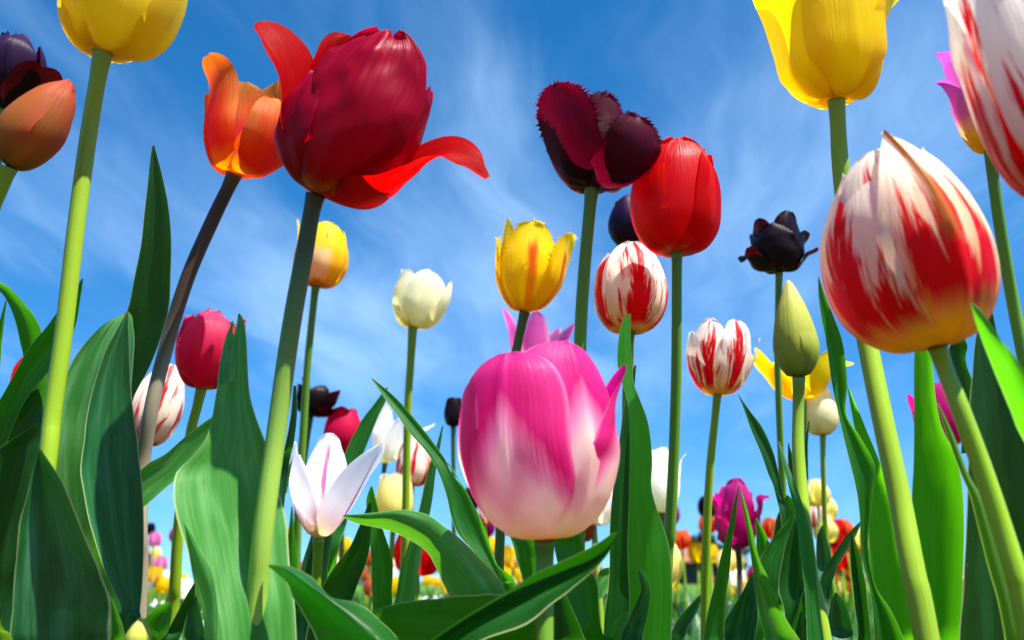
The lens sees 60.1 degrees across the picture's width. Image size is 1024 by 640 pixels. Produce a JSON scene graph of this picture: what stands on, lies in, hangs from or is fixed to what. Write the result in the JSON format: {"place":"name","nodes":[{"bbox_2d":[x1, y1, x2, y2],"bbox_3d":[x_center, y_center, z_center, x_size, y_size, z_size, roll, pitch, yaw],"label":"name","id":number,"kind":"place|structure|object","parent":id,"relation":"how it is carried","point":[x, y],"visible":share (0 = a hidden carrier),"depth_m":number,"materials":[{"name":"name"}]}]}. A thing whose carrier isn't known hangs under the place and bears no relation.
{"place":"outdoors","nodes":[
{"label":"outdoors","id":0,"kind":"place"},
{"bbox_2d":[337,557,397,584],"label":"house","id":1,"kind":"structure","parent":0,"point":[360,582],"depth_m":86.66,"materials":[{"name":"glass"}]},
{"bbox_2d":[149,583,869,599],"bbox_3d":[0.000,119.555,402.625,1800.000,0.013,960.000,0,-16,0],"label":"ground","id":2,"kind":"structure","parent":0,"point":[692,589],"depth_m":35.65,"materials":[{"name":"plant"}]},
{"bbox_2d":[10,357,22,380],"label":"tulip","id":3,"kind":"object","parent":2,"relation":"on","point":[15,367],"visible":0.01,"depth_m":1.07,"materials":[{"name":"red plant"}]},
{"bbox_2d":[0,31,62,163],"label":"tulip","id":4,"kind":"object","parent":2,"relation":"on","point":[24,68],"visible":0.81,"depth_m":0.49,"materials":[{"name":"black plant"}]},
{"bbox_2d":[0,79,75,632],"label":"tulip","id":5,"kind":"object","parent":2,"relation":"on","point":[35,124],"visible":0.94,"depth_m":0.42,"materials":[{"name":"plant"}]},
{"bbox_2d":[0,449,124,639],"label":"tulip plant","id":6,"kind":"object","parent":2,"relation":"on","point":[60,591],"visible":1,"depth_m":0.33,"materials":[{"name":"green plant"}]},
{"bbox_2d":[0,0,187,611],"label":"tulip","id":7,"kind":"object","parent":2,"relation":"on","point":[103,35],"visible":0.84,"depth_m":0.45,"materials":[{"name":"green plant"}]},
{"bbox_2d":[124,617,151,639],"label":"tulip","id":8,"kind":"object","parent":2,"relation":"on","point":[139,628],"visible":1,"depth_m":0.34,"materials":[{"name":"yellow plant"}]},
{"bbox_2d":[148,554,154,568],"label":"tulip","id":9,"kind":"object","parent":2,"relation":"on","point":[149,558],"visible":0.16,"depth_m":3.65,"materials":[{"name":"white plant"}]},
{"bbox_2d":[148,522,155,600],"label":"tulip","id":10,"kind":"object","parent":2,"relation":"on","point":[151,527],"visible":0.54,"depth_m":4.29,"materials":[{"name":"black plant"}]},
{"bbox_2d":[148,582,155,606],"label":"tulip","id":11,"kind":"object","parent":2,"relation":"on","point":[150,586],"visible":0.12,"depth_m":3.62,"materials":[{"name":"white plant"}]},
{"bbox_2d":[148,552,160,609],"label":"tulip","id":12,"kind":"object","parent":2,"relation":"on","point":[156,555],"visible":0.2,"depth_m":3.77,"materials":[{"name":"yellow plant"}]},
{"bbox_2d":[148,531,161,607],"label":"tulip","id":13,"kind":"object","parent":2,"relation":"on","point":[154,539],"visible":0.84,"depth_m":3.62,"materials":[{"name":"pink plant"}]},
{"bbox_2d":[148,566,162,602],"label":"tulip","id":14,"kind":"object","parent":2,"relation":"on","point":[155,573],"visible":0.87,"depth_m":3.28,"materials":[{"name":"yellow plant"}]},
{"bbox_2d":[149,547,161,589],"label":"tulip","id":15,"kind":"object","parent":2,"relation":"on","point":[157,549],"visible":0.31,"depth_m":4.29,"materials":[{"name":"yellow plant"}]},
{"bbox_2d":[127,145,184,445],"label":"tulip","id":16,"kind":"object","parent":2,"relation":"on","point":[148,307],"visible":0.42,"depth_m":0.52,"materials":[{"name":"green plant"}]},
{"bbox_2d":[154,556,167,603],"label":"tulip","id":17,"kind":"object","parent":2,"relation":"on","point":[159,561],"visible":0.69,"depth_m":3.62,"materials":[{"name":"pink plant"}]},
{"bbox_2d":[155,576,168,604],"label":"tulip","id":18,"kind":"object","parent":2,"relation":"on","point":[162,585],"visible":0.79,"depth_m":3.28,"materials":[{"name":"yellow plant"}]},
{"bbox_2d":[163,570,169,603],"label":"tulip","id":19,"kind":"object","parent":2,"relation":"on","point":[166,573],"visible":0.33,"depth_m":3.96,"materials":[{"name":"white plant"}]},
{"bbox_2d":[164,528,183,603],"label":"tulip","id":20,"kind":"object","parent":2,"relation":"on","point":[170,535],"visible":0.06,"depth_m":3.13,"materials":[{"name":"green plant"}]},
{"bbox_2d":[80,53,282,634],"bbox_3d":[-0.180,0.118,0.475,0.091,0.607,0.215,0,-16,0],"label":"tulip","id":21,"kind":"object","parent":2,"relation":"on","point":[125,480],"visible":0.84,"depth_m":0.47,"materials":[{"name":"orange plant"}]},
{"bbox_2d":[180,578,192,604],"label":"tulip","id":22,"kind":"object","parent":2,"relation":"on","point":[186,584],"visible":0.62,"depth_m":2.61,"materials":[{"name":"white plant"}]},
{"bbox_2d":[145,307,246,639],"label":"tulip","id":23,"kind":"object","parent":2,"relation":"on","point":[200,339],"visible":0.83,"depth_m":0.59,"materials":[{"name":"red plant"}]},
{"bbox_2d":[288,218,348,569],"bbox_3d":[-0.205,0.215,0.829,0.052,0.619,0.161,7,-18,-21],"label":"tulip","id":24,"kind":"object","parent":2,"relation":"on","point":[330,262],"visible":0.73,"depth_m":0.85,"materials":[{"name":"yellow plant"}]},
{"bbox_2d":[297,377,349,465],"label":"tulip","id":25,"kind":"object","parent":2,"relation":"on","point":[322,401],"visible":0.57,"depth_m":1.09,"materials":[{"name":"black plant"}]},
{"bbox_2d":[173,20,489,639],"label":"tulip","id":26,"kind":"object","parent":2,"relation":"on","point":[355,110],"visible":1,"depth_m":0.36,"materials":[{"name":"green plant"}]},
{"bbox_2d":[286,433,383,639],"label":"tulip","id":27,"kind":"object","parent":2,"relation":"on","point":[326,483],"visible":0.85,"depth_m":0.55,"materials":[{"name":"white plant"}]},
{"bbox_2d":[344,537,351,553],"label":"tulip","id":28,"kind":"object","parent":2,"relation":"on","point":[347,542],"visible":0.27,"depth_m":2.99,"materials":[{"name":"yellow plant"}]},
{"bbox_2d":[323,387,387,576],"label":"tulip","id":29,"kind":"object","parent":2,"relation":"on","point":[351,431],"visible":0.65,"depth_m":0.68,"materials":[{"name":"green plant"}]},
{"bbox_2d":[360,569,370,604],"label":"tulip","id":30,"kind":"object","parent":2,"relation":"on","point":[364,576],"visible":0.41,"depth_m":4.25,"materials":[{"name":"orange plant"}]},
{"bbox_2d":[363,576,372,610],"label":"tulip","id":31,"kind":"object","parent":2,"relation":"on","point":[367,587],"visible":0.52,"depth_m":2.70,"materials":[{"name":"orange plant"}]},
{"bbox_2d":[365,549,370,608],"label":"tulip","id":32,"kind":"object","parent":2,"relation":"on","point":[368,562],"visible":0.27,"depth_m":3.14,"materials":[{"name":"plant"}]},
{"bbox_2d":[366,473,412,610],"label":"tulip","id":33,"kind":"object","parent":2,"relation":"on","point":[388,497],"visible":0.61,"depth_m":0.56,"materials":[{"name":"beige plant"}]},
{"bbox_2d":[393,567,396,577],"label":"tulip","id":34,"kind":"object","parent":2,"relation":"on","point":[394,572],"visible":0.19,"depth_m":4.11,"materials":[{"name":"white plant"}]},
{"bbox_2d":[392,576,398,593],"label":"tulip","id":35,"kind":"object","parent":2,"relation":"on","point":[394,584],"visible":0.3,"depth_m":2.96,"materials":[{"name":"yellow plant"}]},
{"bbox_2d":[372,401,435,474],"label":"tulip","id":36,"kind":"object","parent":2,"relation":"on","point":[387,433],"visible":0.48,"depth_m":1.09,"materials":[{"name":"white plant"}]},
{"bbox_2d":[396,438,430,510],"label":"tulip","id":37,"kind":"object","parent":2,"relation":"on","point":[420,460],"visible":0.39,"depth_m":0.99,"materials":[{"name":"white plant"}]},
{"bbox_2d":[394,535,436,599],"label":"tulip","id":38,"kind":"object","parent":2,"relation":"on","point":[427,566],"visible":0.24,"depth_m":0.98,"materials":[{"name":"red plant"}]},
{"bbox_2d":[392,268,452,603],"bbox_3d":[-0.085,0.214,0.747,0.058,0.574,0.327,1,-17,-3],"label":"tulip","id":39,"kind":"object","parent":2,"relation":"on","point":[421,299],"visible":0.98,"depth_m":0.84,"materials":[{"name":"beige plant"}]},
{"bbox_2d":[422,575,431,595],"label":"tulip","id":40,"kind":"object","parent":2,"relation":"on","point":[427,579],"visible":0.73,"depth_m":5.16,"materials":[{"name":"yellow plant"}]},
{"bbox_2d":[431,576,439,594],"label":"tulip","id":41,"kind":"object","parent":2,"relation":"on","point":[435,583],"visible":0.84,"depth_m":5.19,"materials":[{"name":"yellow plant"}]},
{"bbox_2d":[371,378,515,592],"bbox_3d":[-0.015,0.238,0.493,0.069,0.384,0.190,-5,-17,16],"label":"leaf","id":42,"kind":"object","parent":2,"relation":"on","point":[471,529],"visible":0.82,"depth_m":0.46,"materials":[{"name":"green plant"}]},
{"bbox_2d":[440,580,448,596],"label":"tulip","id":43,"kind":"object","parent":2,"relation":"on","point":[443,588],"visible":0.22,"depth_m":2.91,"materials":[{"name":"yellow plant"}]},
{"bbox_2d":[426,487,477,597],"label":"tulip","id":44,"kind":"object","parent":2,"relation":"on","point":[471,497],"visible":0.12,"depth_m":2.31,"materials":[{"name":"black plant"}]},
{"bbox_2d":[444,397,461,534],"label":"tulip","id":45,"kind":"object","parent":2,"relation":"on","point":[452,411],"visible":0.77,"depth_m":1.10,"materials":[{"name":"black plant"}]},
{"bbox_2d":[343,340,625,639],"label":"tulip","id":46,"kind":"object","parent":2,"relation":"on","point":[538,449],"visible":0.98,"depth_m":0.33,"materials":[{"name":"pink plant"}]},
{"bbox_2d":[477,507,491,539],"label":"tulip","id":47,"kind":"object","parent":2,"relation":"on","point":[486,520],"visible":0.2,"depth_m":2.14,"materials":[{"name":"white plant"}]},
{"bbox_2d":[479,514,494,536],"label":"tulip","id":48,"kind":"object","parent":2,"relation":"on","point":[490,530],"visible":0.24,"depth_m":2.14,"materials":[{"name":"purple plant"}]},
{"bbox_2d":[489,536,494,554],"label":"tulip","id":49,"kind":"object","parent":2,"relation":"on","point":[492,541],"visible":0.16,"depth_m":2.48,"materials":[{"name":"yellow plant"}]},
{"bbox_2d":[504,566,511,575],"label":"tulip","id":50,"kind":"object","parent":2,"relation":"on","point":[508,570],"visible":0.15,"depth_m":2.63,"materials":[{"name":"yellow plant"}]},
{"bbox_2d":[504,544,518,580],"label":"tulip","id":51,"kind":"object","parent":2,"relation":"on","point":[510,560],"visible":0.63,"depth_m":2.32,"materials":[{"name":"yellow plant"}]},
{"bbox_2d":[514,568,521,583],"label":"tulip","id":52,"kind":"object","parent":2,"relation":"on","point":[518,577],"visible":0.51,"depth_m":4.07,"materials":[{"name":"yellow plant"}]},
{"bbox_2d":[494,218,577,569],"bbox_3d":[-0.004,0.192,0.598,0.055,0.532,0.140,8,-19,-27],"label":"tulip","id":53,"kind":"object","parent":2,"relation":"on","point":[532,260],"visible":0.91,"depth_m":0.61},
{"bbox_2d":[503,308,574,351],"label":"tulip","id":54,"kind":"object","parent":2,"relation":"on","point":[536,331],"visible":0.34,"depth_m":0.90,"materials":[{"name":"pink plant"}]},
{"bbox_2d":[147,587,962,639],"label":"ground cover","id":55,"kind":"object","parent":2,"relation":"on","point":[695,628],"visible":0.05,"depth_m":2.93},
{"bbox_2d":[150,595,729,627],"bbox_3d":[0.067,0.906,2.704,3.676,0.135,3.305,0,-16,0],"label":"white blossom","id":56,"kind":"object","parent":55,"relation":"on","point":[162,602],"visible":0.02,"depth_m":2.29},
{"bbox_2d":[585,524,595,541],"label":"tulip","id":57,"kind":"object","parent":2,"relation":"on","point":[589,531],"visible":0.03,"depth_m":1.00,"materials":[{"name":"orange plant"}]},
{"bbox_2d":[534,80,662,547],"bbox_3d":[0.053,0.143,0.525,0.081,0.586,0.168,0,-16,0],"label":"tulip","id":58,"kind":"object","parent":2,"relation":"on","point":[597,143],"visible":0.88,"depth_m":0.54,"materials":[{"name":"purple plant"}]},
{"bbox_2d":[591,490,612,631],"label":"tulip","id":59,"kind":"object","parent":2,"relation":"on","point":[603,518],"visible":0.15,"depth_m":0.99,"materials":[{"name":"white plant"}]},
{"bbox_2d":[608,194,640,367],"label":"tulip","id":60,"kind":"object","parent":2,"relation":"on","point":[620,228],"visible":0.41,"depth_m":0.71,"materials":[{"name":"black plant"}]},
{"bbox_2d":[593,241,671,639],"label":"tulip","id":61,"kind":"object","parent":2,"relation":"on","point":[630,297],"visible":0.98,"depth_m":0.47,"materials":[{"name":"green plant"}]},
{"bbox_2d":[651,447,685,526],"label":"tulip","id":62,"kind":"object","parent":2,"relation":"on","point":[659,471],"visible":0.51,"depth_m":0.80,"materials":[{"name":"white plant"}]},
{"bbox_2d":[630,136,720,580],"bbox_3d":[0.104,0.165,0.531,0.058,0.547,0.140,0,-16,0],"label":"tulip","id":63,"kind":"object","parent":2,"relation":"on","point":[675,203],"visible":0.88,"depth_m":0.54,"materials":[{"name":"red plant"}]},
{"bbox_2d":[672,544,682,587],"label":"tulip","id":64,"kind":"object","parent":2,"relation":"on","point":[677,566],"visible":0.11,"depth_m":1.00,"materials":[{"name":"yellow plant"}]},
{"bbox_2d":[676,550,684,606],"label":"tulip","id":65,"kind":"object","parent":2,"relation":"on","point":[677,585],"visible":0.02,"depth_m":2.94,"materials":[{"name":"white plant"}]},
{"bbox_2d":[675,530,690,608],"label":"tulip","id":66,"kind":"object","parent":2,"relation":"on","point":[682,540],"visible":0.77,"depth_m":2.62,"materials":[{"name":"orange plant"}]},
{"bbox_2d":[676,506,692,639],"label":"tulip","id":67,"kind":"object","parent":2,"relation":"on","point":[677,521],"visible":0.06,"depth_m":1.95,"materials":[{"name":"green plant"}]},
{"bbox_2d":[672,542,701,617],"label":"tulip","id":68,"kind":"object","parent":2,"relation":"on","point":[694,552],"visible":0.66,"depth_m":2.64,"materials":[{"name":"yellow plant"}]},
{"bbox_2d":[679,544,717,612],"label":"tulip","id":69,"kind":"object","parent":2,"relation":"on","point":[714,551],"visible":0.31,"depth_m":2.65,"materials":[{"name":"yellow plant"}]},
{"bbox_2d":[696,535,713,604],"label":"tulip","id":70,"kind":"object","parent":2,"relation":"on","point":[699,539],"visible":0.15,"depth_m":2.79,"materials":[{"name":"orange plant"}]},
{"bbox_2d":[683,496,743,617],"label":"tulip","id":71,"kind":"object","parent":2,"relation":"on","point":[700,511],"visible":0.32,"depth_m":2.46,"materials":[{"name":"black plant"}]},
{"bbox_2d":[698,517,737,609],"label":"tulip","id":72,"kind":"object","parent":2,"relation":"on","point":[700,525],"visible":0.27,"depth_m":2.65,"materials":[{"name":"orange plant"}]},
{"bbox_2d":[716,549,735,602],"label":"tulip","id":73,"kind":"object","parent":2,"relation":"on","point":[733,563],"visible":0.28,"depth_m":2.48,"materials":[{"name":"yellow plant"}]},
{"bbox_2d":[727,587,735,596],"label":"tulip","id":74,"kind":"object","parent":2,"relation":"on","point":[733,589],"visible":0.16,"depth_m":2.67,"materials":[{"name":"yellow plant"}]},
{"bbox_2d":[671,317,798,639],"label":"tulip","id":75,"kind":"object","parent":2,"relation":"on","point":[720,362],"visible":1,"depth_m":0.64,"materials":[{"name":"green plant"}]},
{"bbox_2d":[729,568,745,599],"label":"tulip","id":76,"kind":"object","parent":2,"relation":"on","point":[733,578],"visible":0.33,"depth_m":2.59,"materials":[{"name":"white plant"}]},
{"bbox_2d":[712,477,784,615],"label":"tulip","id":77,"kind":"object","parent":2,"relation":"on","point":[723,501],"visible":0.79,"depth_m":0.99,"materials":[{"name":"purple plant"}]},
{"bbox_2d":[746,565,752,578],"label":"tulip","id":78,"kind":"object","parent":2,"relation":"on","point":[749,571],"visible":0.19,"depth_m":2.75,"materials":[{"name":"pink plant"}]},
{"bbox_2d":[761,517,775,539],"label":"tulip","id":79,"kind":"object","parent":2,"relation":"on","point":[767,524],"visible":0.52,"depth_m":2.48,"materials":[{"name":"orange plant"}]},
{"bbox_2d":[738,210,817,639],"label":"tulip","id":80,"kind":"object","parent":2,"relation":"on","point":[776,248],"visible":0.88,"depth_m":0.69,"materials":[{"name":"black plant"}]},
{"bbox_2d":[751,347,852,619],"bbox_3d":[0.260,0.254,0.761,0.093,0.506,0.335,-8,-18,26],"label":"tulip","id":81,"kind":"object","parent":2,"relation":"on","point":[817,379],"visible":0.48,"depth_m":0.86,"materials":[{"name":"yellow plant"}]},
{"bbox_2d":[773,280,831,639],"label":"tulip","id":82,"kind":"object","parent":2,"relation":"on","point":[796,347],"visible":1,"depth_m":0.49,"materials":[{"name":"green plant"}]},
{"bbox_2d":[808,479,830,531],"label":"tulip","id":83,"kind":"object","parent":2,"relation":"on","point":[814,490],"visible":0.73,"depth_m":2.04,"materials":[{"name":"yellow plant"}]},
{"bbox_2d":[812,517,838,595],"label":"tulip","id":84,"kind":"object","parent":2,"relation":"on","point":[833,532],"visible":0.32,"depth_m":2.13,"materials":[{"name":"yellow plant"}]},
{"bbox_2d":[805,388,859,639],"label":"tulip","id":85,"kind":"object","parent":2,"relation":"on","point":[822,418],"visible":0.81,"depth_m":0.66,"materials":[{"name":"beige plant"}]},
{"bbox_2d":[810,506,854,618],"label":"tulip","id":86,"kind":"object","parent":2,"relation":"on","point":[813,513],"visible":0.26,"depth_m":2.14,"materials":[{"name":"white plant"}]},
{"bbox_2d":[834,570,844,593],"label":"tulip","id":87,"kind":"object","parent":2,"relation":"on","point":[837,577],"visible":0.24,"depth_m":2.63,"materials":[{"name":"orange plant"}]},
{"bbox_2d":[831,547,848,602],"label":"tulip","id":88,"kind":"object","parent":2,"relation":"on","point":[844,562],"visible":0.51,"depth_m":2.45,"materials":[{"name":"red plant"}]},
{"bbox_2d":[830,536,849,601],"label":"tulip","id":89,"kind":"object","parent":2,"relation":"on","point":[836,543],"visible":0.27,"depth_m":2.64,"materials":[{"name":"red plant"}]},
{"bbox_2d":[835,582,848,593],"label":"tulip","id":90,"kind":"object","parent":2,"relation":"on","point":[840,587],"visible":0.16,"depth_m":3.42,"materials":[{"name":"yellow plant"}]},
{"bbox_2d":[827,498,857,632],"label":"tulip","id":91,"kind":"object","parent":2,"relation":"on","point":[832,510],"visible":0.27,"depth_m":2.15,"materials":[{"name":"yellow plant"}]},
{"bbox_2d":[753,0,939,639],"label":"tulip","id":92,"kind":"object","parent":2,"relation":"on","point":[829,55],"visible":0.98,"depth_m":0.41,"materials":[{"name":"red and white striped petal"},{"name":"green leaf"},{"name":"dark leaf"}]},
{"bbox_2d":[845,581,851,605],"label":"tulip","id":93,"kind":"object","parent":2,"relation":"on","point":[848,586],"visible":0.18,"depth_m":3.16,"materials":[{"name":"orange plant"}]},
{"bbox_2d":[844,566,853,612],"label":"tulip","id":94,"kind":"object","parent":2,"relation":"on","point":[847,576],"visible":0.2,"depth_m":2.63,"materials":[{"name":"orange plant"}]},
{"bbox_2d":[832,519,871,614],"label":"tulip","id":95,"kind":"object","parent":2,"relation":"on","point":[839,524],"visible":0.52,"depth_m":2.64,"materials":[{"name":"red plant"}]},
{"bbox_2d":[842,519,871,623],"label":"tulip","id":96,"kind":"object","parent":2,"relation":"on","point":[849,527],"visible":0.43,"depth_m":2.64,"materials":[{"name":"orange plant"}]},
{"bbox_2d":[855,528,868,582],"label":"tulip","id":97,"kind":"object","parent":2,"relation":"on","point":[857,540],"visible":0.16,"depth_m":2.48,"materials":[{"name":"yellow plant"}]},
{"bbox_2d":[820,130,1023,639],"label":"tulip","id":98,"kind":"object","parent":2,"relation":"on","point":[909,260],"visible":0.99,"depth_m":0.29,"materials":[{"name":"red plant"}]},
{"bbox_2d":[907,382,960,444],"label":"tulip","id":99,"kind":"object","parent":2,"relation":"on","point":[941,400],"visible":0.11,"depth_m":0.89,"materials":[{"name":"pink plant"}]},
{"bbox_2d":[935,51,1023,639],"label":"tulip","id":100,"kind":"object","parent":2,"relation":"on","point":[980,616],"visible":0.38,"depth_m":0.38,"materials":[{"name":"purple plant"}]},
{"bbox_2d":[943,0,1023,197],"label":"tulip","id":101,"kind":"object","parent":2,"relation":"on","point":[986,40],"visible":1,"depth_m":0.25,"materials":[{"name":"white plant"}]},
{"bbox_2d":[971,303,1023,439],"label":"tulip plant","id":102,"kind":"object","parent":2,"relation":"on","point":[1008,369],"visible":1,"depth_m":0.27,"materials":[{"name":"green plant"}]},
{"bbox_2d":[0,0,1023,582],"label":"sky","id":103,"kind":"structure","parent":0,"point":[703,71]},
{"bbox_2d":[687,532,720,549],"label":"tree","id":104,"kind":"object","parent":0,"point":[693,539],"visible":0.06,"depth_m":143.36,"materials":[{"name":"green plant"}]},
{"bbox_2d":[679,550,747,584],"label":"house","id":105,"kind":"structure","parent":0,"point":[691,572],"depth_m":107.69,"materials":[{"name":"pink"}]},
{"bbox_2d":[681,569,688,576],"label":"window","id":106,"kind":"structure","parent":105,"relation":"in","point":[686,570],"depth_m":107.63,"materials":[{"name":"black glass"}]},
{"bbox_2d":[719,543,749,568],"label":"tree","id":107,"kind":"object","parent":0,"point":[746,551],"visible":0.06,"depth_m":154.12,"materials":[{"name":"green plant"}]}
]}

